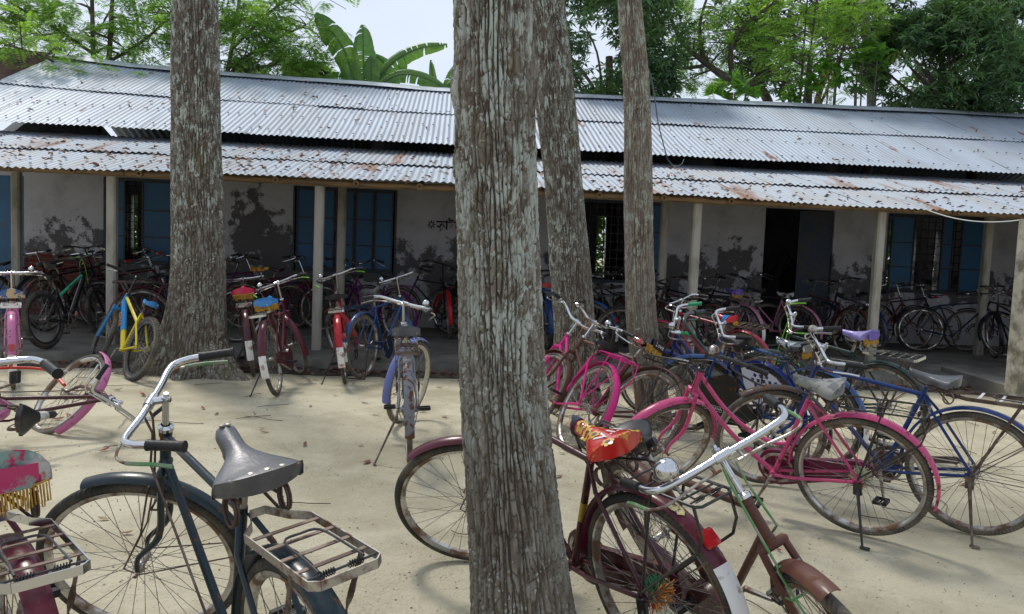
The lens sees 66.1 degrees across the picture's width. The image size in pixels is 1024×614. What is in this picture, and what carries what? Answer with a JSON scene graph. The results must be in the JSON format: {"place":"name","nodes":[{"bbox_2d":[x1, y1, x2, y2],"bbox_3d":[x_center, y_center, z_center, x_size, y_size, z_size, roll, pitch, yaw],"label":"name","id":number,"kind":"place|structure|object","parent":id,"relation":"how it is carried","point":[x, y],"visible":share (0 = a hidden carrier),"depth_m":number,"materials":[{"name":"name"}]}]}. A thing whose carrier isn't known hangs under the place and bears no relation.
{"place":"outdoors","nodes":[
{"label":"outdoors","id":0,"kind":"place"},
{"bbox_2d":[0,243,1023,613],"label":"ground","id":1,"kind":"structure","parent":0,"point":[336,425],"depth_m":4.67,"materials":[{"name":"beige sand"}]},
{"bbox_2d":[0,266,46,388],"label":"bicycle","id":2,"kind":"object","parent":1,"relation":"on","point":[12,321],"visible":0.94,"depth_m":7.38,"materials":[{"name":"purple paint"}]},
{"bbox_2d":[0,47,51,78],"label":"tin shed","id":3,"kind":"structure","parent":1,"relation":"on","point":[5,71],"depth_m":15.41,"materials":[{"name":"paint"}]},
{"bbox_2d":[0,356,90,613],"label":"bicycle","id":4,"kind":"object","parent":1,"relation":"on","point":[35,587],"visible":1,"depth_m":1.94,"materials":[{"name":"red paint"}]},
{"bbox_2d":[0,351,161,435],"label":"bicycle","id":5,"kind":"object","parent":1,"relation":"on","point":[26,419],"visible":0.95,"depth_m":5.66,"materials":[{"name":"pink paint"}]},
{"bbox_2d":[0,0,243,132],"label":"feathery tree","id":6,"kind":"object","parent":1,"relation":"on","point":[45,18],"visible":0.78,"depth_m":16.31,"materials":[{"name":"green plant"}]},
{"bbox_2d":[89,263,166,381],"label":"bicycle","id":7,"kind":"object","parent":1,"relation":"on","point":[127,346],"visible":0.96,"depth_m":8.36,"materials":[{"name":"yellow paint"}]},
{"bbox_2d":[149,420,203,423],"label":"twig","id":8,"kind":"object","parent":1,"relation":"on","point":[179,422],"visible":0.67,"depth_m":6.30,"materials":[{"name":"brown wood"}]},
{"bbox_2d":[113,0,249,380],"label":"tree","id":9,"kind":"object","parent":1,"relation":"on","point":[194,320],"visible":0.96,"depth_m":8.29,"materials":[{"name":"brown plant"}]},
{"bbox_2d":[36,347,381,613],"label":"bicycle","id":10,"kind":"object","parent":1,"relation":"on","point":[246,471],"visible":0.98,"depth_m":2.26,"materials":[{"name":"teal paint"}]},
{"bbox_2d":[134,0,359,79],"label":"feathery tree","id":11,"kind":"object","parent":1,"relation":"on","point":[277,33],"visible":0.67,"depth_m":16.37,"materials":[{"name":"green plant"}]},
{"bbox_2d":[226,275,269,375],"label":"bicycle","id":12,"kind":"object","parent":1,"relation":"on","point":[249,335],"visible":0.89,"depth_m":8.59,"materials":[{"name":"red paint"}]},
{"bbox_2d":[248,272,308,395],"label":"bicycle","id":13,"kind":"object","parent":1,"relation":"on","point":[281,357],"visible":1,"depth_m":7.77,"materials":[{"name":"red paint"}]},
{"bbox_2d":[232,55,335,78],"bbox_3d":[-5.533,-3.040,18.988,2.588,5.964,1.740,2,4,0],"label":"dark tree","id":14,"kind":"object","parent":1,"relation":"on","point":[322,72],"visible":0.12,"depth_m":18.51,"materials":[{"name":"green plant"}]},
{"bbox_2d":[278,502,330,503],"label":"twig","id":15,"kind":"object","parent":1,"relation":"on","point":[310,503],"visible":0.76,"depth_m":4.48,"materials":[{"name":"brown wood"}]},
{"bbox_2d":[315,267,364,383],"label":"bicycle","id":16,"kind":"object","parent":1,"relation":"on","point":[340,318],"visible":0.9,"depth_m":8.44,"materials":[{"name":"red paint"}]},
{"bbox_2d":[314,12,446,267],"bbox_3d":[-2.840,-3.035,16.823,3.032,6.362,0.616,3,4,3],"label":"banana plant","id":17,"kind":"object","parent":1,"relation":"on","point":[373,67],"visible":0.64,"depth_m":16.63,"materials":[{"name":"green plant"}]},
{"bbox_2d":[342,270,423,379],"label":"bicycle","id":18,"kind":"object","parent":1,"relation":"on","point":[387,345],"visible":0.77,"depth_m":8.90,"materials":[{"name":"blue paint"}]},
{"bbox_2d":[361,295,435,464],"bbox_3d":[-0.848,0.479,5.946,0.574,1.111,1.859,-1,5,-9],"label":"bicycle","id":19,"kind":"object","parent":1,"relation":"on","point":[408,408],"visible":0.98,"depth_m":5.53,"materials":[{"name":"grey paint"}]},
{"bbox_2d":[419,60,452,153],"bbox_3d":[-1.561,-2.519,16.812,1.028,5.430,0.332,4,5,22],"label":"banana plant","id":20,"kind":"object","parent":1,"relation":"on","point":[443,147],"visible":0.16,"depth_m":16.64,"materials":[{"name":"green plant"}]},
{"bbox_2d":[5,361,976,392],"bbox_3d":[0.047,0.819,9.219,16.000,0.026,0.448,2,4,-5],"label":"soil strip","id":21,"kind":"object","parent":1,"relation":"on","point":[285,371],"visible":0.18,"depth_m":9.03,"materials":[{"name":"brown soil"}]},
{"bbox_2d":[22,360,974,392],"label":"leaf litter","id":22,"kind":"object","parent":21,"relation":"on","point":[442,373],"visible":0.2,"depth_m":9.09,"materials":[{"name":"brown plant"}]},
{"bbox_2d":[0,53,1023,386],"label":"school building","id":23,"kind":"structure","parent":1,"relation":"on","point":[792,203],"depth_m":13.13,"materials":[{"name":"concrete"}]},
{"bbox_2d":[0,175,23,312],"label":"door","id":24,"kind":"structure","parent":23,"relation":"in","point":[5,180],"depth_m":12.71,"materials":[{"name":"blue paint"}]},
{"bbox_2d":[0,249,73,323],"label":"bicycle","id":25,"kind":"object","parent":23,"relation":"on","point":[4,280],"visible":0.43,"depth_m":11.90,"materials":[{"name":"red paint"}]},
{"bbox_2d":[13,250,103,320],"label":"bicycle","id":26,"kind":"object","parent":23,"relation":"on","point":[38,264],"visible":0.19,"depth_m":12.10,"materials":[{"name":"black paint"}]},
{"bbox_2d":[21,252,105,348],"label":"bicycle","id":27,"kind":"object","parent":23,"relation":"on","point":[58,304],"visible":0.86,"depth_m":9.49,"materials":[{"name":"black paint"}]},
{"bbox_2d":[21,245,120,331],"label":"bicycle","id":28,"kind":"object","parent":23,"relation":"on","point":[31,285],"visible":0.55,"depth_m":10.96,"materials":[{"name":"black paint"}]},
{"bbox_2d":[15,251,133,324],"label":"bicycle","id":29,"kind":"object","parent":23,"relation":"on","point":[28,280],"visible":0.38,"depth_m":11.61,"materials":[{"name":"red paint"}]},
{"bbox_2d":[65,247,165,322],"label":"bicycle","id":30,"kind":"object","parent":23,"relation":"on","point":[145,249],"visible":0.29,"depth_m":12.07,"materials":[{"name":"black paint"}]},
{"bbox_2d":[74,252,165,328],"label":"bicycle","id":31,"kind":"object","parent":23,"relation":"on","point":[78,312],"visible":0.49,"depth_m":11.47,"materials":[{"name":"red paint"}]},
{"bbox_2d":[103,177,169,265],"bbox_3d":[-5.774,-1.385,12.892,1.740,1.400,0.090,2,4,-4],"label":"window frame","id":32,"kind":"structure","parent":23,"relation":"in","point":[104,178],"depth_m":12.79,"materials":[{"name":"blue wood"}]},
{"bbox_2d":[144,250,169,317],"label":"bicycle","id":33,"kind":"object","parent":23,"relation":"on","point":[166,267],"visible":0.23,"depth_m":11.60,"materials":[{"name":"blue paint"}]},
{"bbox_2d":[108,271,262,346],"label":"bicycle","id":34,"kind":"object","parent":23,"relation":"on","point":[150,292],"visible":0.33,"depth_m":9.72,"materials":[{"name":"red paint"}]},
{"bbox_2d":[164,253,292,323],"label":"bicycle","id":35,"kind":"object","parent":23,"relation":"on","point":[240,255],"visible":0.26,"depth_m":12.50,"materials":[{"name":"red paint"}]},
{"bbox_2d":[226,255,311,327],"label":"bicycle","id":36,"kind":"object","parent":23,"relation":"on","point":[294,285],"visible":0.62,"depth_m":12.23,"materials":[{"name":"purple paint"}]},
{"bbox_2d":[226,255,335,330],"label":"bicycle","id":37,"kind":"object","parent":23,"relation":"on","point":[301,301],"visible":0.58,"depth_m":12.06,"materials":[{"name":"red paint"}]},
{"bbox_2d":[277,257,391,330],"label":"bicycle","id":38,"kind":"object","parent":23,"relation":"on","point":[352,296],"visible":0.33,"depth_m":12.37,"materials":[{"name":"black paint"}]},
{"bbox_2d":[292,185,397,273],"bbox_3d":[-2.785,-1.280,13.127,1.700,1.400,0.090,2,4,-4],"label":"window frame","id":39,"kind":"structure","parent":23,"relation":"in","point":[299,187],"depth_m":13.08,"materials":[{"name":"blue wood"}]},
{"bbox_2d":[344,258,417,338],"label":"bicycle","id":40,"kind":"object","parent":23,"relation":"on","point":[389,294],"visible":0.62,"depth_m":11.44,"materials":[{"name":"purple paint"}]},
{"bbox_2d":[376,265,457,328],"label":"bicycle","id":41,"kind":"object","parent":23,"relation":"on","point":[410,293],"visible":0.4,"depth_m":12.45,"materials":[{"name":"black paint"}]},
{"bbox_2d":[422,260,457,338],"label":"bicycle","id":42,"kind":"object","parent":23,"relation":"on","point":[449,316],"visible":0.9,"depth_m":12.04,"materials":[{"name":"black paint"}]},
{"bbox_2d":[430,265,457,333],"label":"bicycle","id":43,"kind":"object","parent":23,"relation":"on","point":[454,295],"visible":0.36,"depth_m":12.30,"materials":[{"name":"black paint"}]},
{"bbox_2d":[541,269,553,348],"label":"bicycle","id":44,"kind":"object","parent":23,"relation":"on","point":[550,324],"visible":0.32,"depth_m":10.91,"materials":[{"name":"blue paint"}]},
{"bbox_2d":[550,295,604,338],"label":"bicycle","id":45,"kind":"object","parent":23,"relation":"on","point":[595,298],"visible":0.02,"depth_m":11.67,"materials":[{"name":"red paint"}]},
{"bbox_2d":[541,273,618,354],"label":"bicycle","id":46,"kind":"object","parent":23,"relation":"on","point":[603,307],"visible":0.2,"depth_m":10.48,"materials":[{"name":"blue paint"}]},
{"bbox_2d":[592,271,614,341],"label":"bicycle","id":47,"kind":"object","parent":23,"relation":"on","point":[603,301],"visible":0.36,"depth_m":11.05,"materials":[{"name":"black paint"}]},
{"bbox_2d":[592,271,628,345],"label":"bicycle","id":48,"kind":"object","parent":23,"relation":"on","point":[620,300],"visible":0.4,"depth_m":11.85,"materials":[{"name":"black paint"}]},
{"bbox_2d":[584,199,660,283],"bbox_3d":[1.763,-1.119,13.484,1.710,1.400,0.090,2,4,-4],"label":"window frame","id":49,"kind":"structure","parent":23,"relation":"in","point":[585,200],"depth_m":13.43,"materials":[{"name":"blue wood"}]},
{"bbox_2d":[619,268,685,347],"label":"bicycle","id":50,"kind":"object","parent":23,"relation":"on","point":[657,296],"visible":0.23,"depth_m":11.85,"materials":[{"name":"black paint"}]},
{"bbox_2d":[595,273,732,368],"bbox_3d":[1.892,0.149,9.904,0.540,1.168,1.824,-2,6,-42],"label":"bicycle","id":51,"kind":"object","parent":23,"relation":"on","point":[703,341],"visible":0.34,"depth_m":9.79,"materials":[{"name":"black paint"}]},
{"bbox_2d":[655,275,733,353],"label":"bicycle","id":52,"kind":"object","parent":23,"relation":"on","point":[663,310],"visible":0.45,"depth_m":11.34,"materials":[{"name":"red paint"}]},
{"bbox_2d":[655,275,737,345],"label":"bicycle","id":53,"kind":"object","parent":23,"relation":"on","point":[714,302],"visible":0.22,"depth_m":12.00,"materials":[{"name":"black paint"}]},
{"bbox_2d":[683,275,765,352],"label":"bicycle","id":54,"kind":"object","parent":23,"relation":"on","point":[749,308],"visible":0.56,"depth_m":11.39,"materials":[{"name":"red paint"}]},
{"bbox_2d":[686,272,794,347],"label":"bicycle","id":55,"kind":"object","parent":23,"relation":"on","point":[775,306],"visible":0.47,"depth_m":12.34,"materials":[{"name":"black paint"}]},
{"bbox_2d":[718,273,822,351],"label":"bicycle","id":56,"kind":"object","parent":23,"relation":"on","point":[807,310],"visible":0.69,"depth_m":12.02,"materials":[{"name":"pink paint"}]},
{"bbox_2d":[791,211,833,339],"bbox_3d":[5.274,-0.549,13.824,0.600,2.240,0.035,2,4,-4],"label":"door","id":57,"kind":"structure","parent":23,"relation":"in","point":[814,241],"depth_m":13.78,"materials":[{"name":"blue wood"}]},
{"bbox_2d":[776,278,868,356],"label":"bicycle","id":58,"kind":"object","parent":23,"relation":"on","point":[862,314],"visible":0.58,"depth_m":11.73,"materials":[{"name":"red paint"}]},
{"bbox_2d":[815,277,887,353],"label":"bicycle","id":59,"kind":"object","parent":23,"relation":"on","point":[832,306],"visible":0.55,"depth_m":12.46,"materials":[{"name":"blue paint"}]},
{"bbox_2d":[838,281,933,349],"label":"bicycle","id":60,"kind":"object","parent":23,"relation":"on","point":[901,305],"visible":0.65,"depth_m":12.87,"materials":[{"name":"red paint"}]},
{"bbox_2d":[854,284,960,349],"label":"bicycle","id":61,"kind":"object","parent":23,"relation":"on","point":[887,310],"visible":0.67,"depth_m":13.03,"materials":[{"name":"black paint"}]},
{"bbox_2d":[883,213,983,294],"bbox_3d":[7.527,-0.926,13.936,1.920,1.380,0.090,2,4,-4],"label":"window frame","id":62,"kind":"structure","parent":23,"relation":"in","point":[890,214],"depth_m":13.86,"materials":[{"name":"blue wood"}]},
{"bbox_2d":[894,285,1009,356],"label":"bicycle","id":63,"kind":"object","parent":23,"relation":"on","point":[981,324],"visible":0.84,"depth_m":12.61,"materials":[{"name":"blue paint"}]},
{"bbox_2d":[944,285,1010,351],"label":"bicycle","id":64,"kind":"object","parent":23,"relation":"on","point":[958,313],"visible":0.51,"depth_m":12.82,"materials":[{"name":"black paint"}]},
{"bbox_2d":[978,291,1012,357],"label":"bicycle","id":65,"kind":"object","parent":23,"relation":"on","point":[996,314],"visible":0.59,"depth_m":11.87,"materials":[{"name":"black paint"}]},
{"bbox_2d":[0,373,1023,613],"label":"grit","id":66,"kind":"object","parent":1,"relation":"on","point":[461,524],"visible":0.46,"depth_m":4.36,"materials":[{"name":"stone"}]},
{"bbox_2d":[450,0,576,613],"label":"tree","id":67,"kind":"object","parent":1,"relation":"on","point":[518,562],"visible":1,"depth_m":2.52,"materials":[{"name":"grey plant"}]},
{"bbox_2d":[135,196,936,287],"bbox_3d":[2.078,-2.009,22.713,32.501,3.939,2.278,2,4,0],"label":"hedge foliage","id":68,"kind":"object","parent":1,"relation":"on","point":[599,239],"depth_m":22.38,"materials":[{"name":"green plant"}]},
{"bbox_2d":[532,0,601,403],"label":"tree","id":69,"kind":"object","parent":1,"relation":"on","point":[568,246],"visible":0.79,"depth_m":7.77,"materials":[{"name":"brown plant"}]},
{"bbox_2d":[394,415,749,613],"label":"bicycle","id":70,"kind":"object","parent":1,"relation":"on","point":[603,569],"visible":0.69,"depth_m":2.74,"materials":[{"name":"red paint"}]},
{"bbox_2d":[545,292,638,449],"bbox_3d":[0.437,0.517,6.506,0.610,1.135,1.845,29,-6,-20],"label":"bicycle","id":71,"kind":"object","parent":1,"relation":"on","point":[586,371],"visible":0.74,"depth_m":6.14,"materials":[{"name":"paint"}]},
{"bbox_2d":[545,299,696,457],"bbox_3d":[0.659,0.557,6.259,0.626,1.114,1.907,32,-15,-37],"label":"bicycle","id":72,"kind":"object","parent":1,"relation":"on","point":[657,347],"visible":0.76,"depth_m":6.02,"materials":[{"name":"pink paint"}]},
{"bbox_2d":[565,0,699,279],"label":"mango tree","id":73,"kind":"object","parent":1,"relation":"on","point":[662,69],"visible":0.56,"depth_m":17.09,"materials":[{"name":"green plant"}]},
{"bbox_2d":[617,0,672,430],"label":"tree","id":74,"kind":"object","parent":1,"relation":"on","point":[640,310],"visible":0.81,"depth_m":6.70,"materials":[{"name":"brown plant"}]},
{"bbox_2d":[648,68,683,166],"bbox_3d":[1.677,-2.669,9.366,0.314,1.419,5.319,4,4,17],"label":"cable","id":75,"kind":"object","parent":74,"relation":"attached to","point":[658,121],"visible":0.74,"depth_m":10.72,"materials":[{"name":"black rubber"}]},
{"bbox_2d":[575,394,851,613],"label":"bicycle","id":76,"kind":"object","parent":1,"relation":"on","point":[793,575],"visible":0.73,"depth_m":2.37,"materials":[{"name":"brown paint"}]},
{"bbox_2d":[619,302,807,449],"bbox_3d":[1.672,0.564,6.542,0.605,1.072,1.833,-15,13,-30],"label":"bicycle","id":77,"kind":"object","parent":1,"relation":"on","point":[726,387],"visible":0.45,"depth_m":6.21,"materials":[{"name":"blue paint"}]},
{"bbox_2d":[657,294,774,391],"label":"bicycle","id":78,"kind":"object","parent":1,"relation":"on","point":[732,319],"visible":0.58,"depth_m":8.77,"materials":[{"name":"red paint"}]},
{"bbox_2d":[714,70,764,167],"bbox_3d":[4.899,-2.355,17.259,0.968,5.568,1.076,1,5,-23],"label":"shrub","id":79,"kind":"object","parent":1,"relation":"on","point":[748,90],"visible":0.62,"depth_m":17.00,"materials":[{"name":"green plant"}]},
{"bbox_2d":[614,0,871,101],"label":"feathery tree","id":80,"kind":"object","parent":1,"relation":"on","point":[701,54],"visible":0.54,"depth_m":18.55,"materials":[{"name":"green plant"}]},
{"bbox_2d":[746,599,770,613],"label":"twig","id":81,"kind":"object","parent":1,"relation":"on","point":[758,606],"visible":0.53,"depth_m":3.38,"materials":[{"name":"brown wood"}]},
{"bbox_2d":[650,306,869,458],"bbox_3d":[1.956,0.575,6.176,0.560,1.109,1.810,-1,6,-41],"label":"bicycle","id":82,"kind":"object","parent":1,"relation":"on","point":[794,347],"visible":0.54,"depth_m":5.94,"materials":[{"name":"blue paint"}]},
{"bbox_2d":[620,309,940,550],"bbox_3d":[1.454,0.671,4.472,1.756,1.190,0.691,5,22,35],"label":"bicycle","id":83,"kind":"object","parent":1,"relation":"on","point":[782,466],"visible":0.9,"depth_m":4.34,"materials":[{"name":"pink paint"}]},
{"bbox_2d":[707,0,916,103],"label":"dark tree","id":84,"kind":"object","parent":1,"relation":"on","point":[894,5],"visible":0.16,"depth_m":23.25,"materials":[{"name":"green plant"}]},
{"bbox_2d":[799,55,846,104],"bbox_3d":[6.650,-2.491,17.216,0.999,5.988,0.825,2,4,0],"label":"shrub","id":85,"kind":"object","parent":1,"relation":"on","point":[837,79],"visible":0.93,"depth_m":16.96,"materials":[{"name":"green plant"}]},
{"bbox_2d":[742,0,909,104],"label":"feathery tree","id":86,"kind":"object","parent":1,"relation":"on","point":[782,56],"visible":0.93,"depth_m":17.49,"materials":[{"name":"green plant"}]},
{"bbox_2d":[729,297,933,448],"bbox_3d":[2.711,0.529,6.777,0.565,1.176,1.818,0,5,-33],"label":"bicycle","id":87,"kind":"object","parent":1,"relation":"on","point":[872,337],"visible":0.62,"depth_m":6.40,"materials":[{"name":"green paint"}]},
{"bbox_2d":[774,36,896,173],"bbox_3d":[6.902,-2.714,17.209,2.510,6.463,0.857,2,4,0],"label":"shrub","id":88,"kind":"object","parent":1,"relation":"on","point":[881,49],"visible":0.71,"depth_m":17.04,"materials":[{"name":"green plant"}]},
{"bbox_2d":[860,3,876,173],"bbox_3d":[7.761,-4.817,18.268,3.475,10.562,3.388,2,4,0],"label":"palm","id":89,"kind":"object","parent":1,"relation":"on","point":[869,103],"visible":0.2,"depth_m":18.18,"materials":[{"name":"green plant"}]},
{"bbox_2d":[715,324,1023,548],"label":"bicycle","id":90,"kind":"object","parent":1,"relation":"on","point":[948,384],"visible":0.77,"depth_m":4.53,"materials":[{"name":"blue paint"}]},
{"bbox_2d":[861,515,894,521],"bbox_3d":[2.155,1.248,4.658,0.200,0.007,0.026,5,5,28],"label":"twig","id":91,"kind":"object","parent":1,"relation":"on","point":[879,518],"visible":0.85,"depth_m":4.65,"materials":[{"name":"brown wood"}]},
{"bbox_2d":[883,507,937,519],"bbox_3d":[2.452,1.252,4.733,0.424,0.007,0.017,6,5,38],"label":"twig","id":92,"kind":"object","parent":1,"relation":"on","point":[907,512],"visible":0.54,"depth_m":4.79,"materials":[{"name":"brown wood"}]},
{"bbox_2d":[851,0,1023,179],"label":"mango tree","id":93,"kind":"object","parent":1,"relation":"on","point":[957,33],"visible":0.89,"depth_m":16.90,"materials":[{"name":"green plant"}]},
{"bbox_2d":[941,366,1004,393],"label":"kerb","id":94,"kind":"structure","parent":1,"relation":"on","point":[980,383],"depth_m":9.59,"materials":[{"name":"concrete"}]},
{"bbox_2d":[995,219,1023,408],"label":"pillar","id":95,"kind":"structure","parent":1,"relation":"on","point":[1014,380],"depth_m":8.64,"materials":[{"name":"paint"}]},
{"bbox_2d":[923,208,1018,222],"bbox_3d":[5.467,-1.102,9.323,0.014,0.214,1.604,1,4,-15],"label":"cable","id":96,"kind":"object","parent":95,"relation":"attached to","point":[971,220],"visible":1,"depth_m":9.34,"materials":[{"name":"white metal"}]},
{"bbox_2d":[0,0,1023,258],"label":"sky","id":97,"kind":"structure","parent":0,"point":[393,26],"materials":[{"name":"white"}]},
{"bbox_2d":[702,63,748,99],"bbox_3d":[5.600,-3.082,20.782,1.589,6.557,0.203,2,4,0],"label":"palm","id":98,"kind":"object","parent":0,"point":[707,90],"visible":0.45,"depth_m":20.56,"materials":[{"name":"green plant"}]}
]}

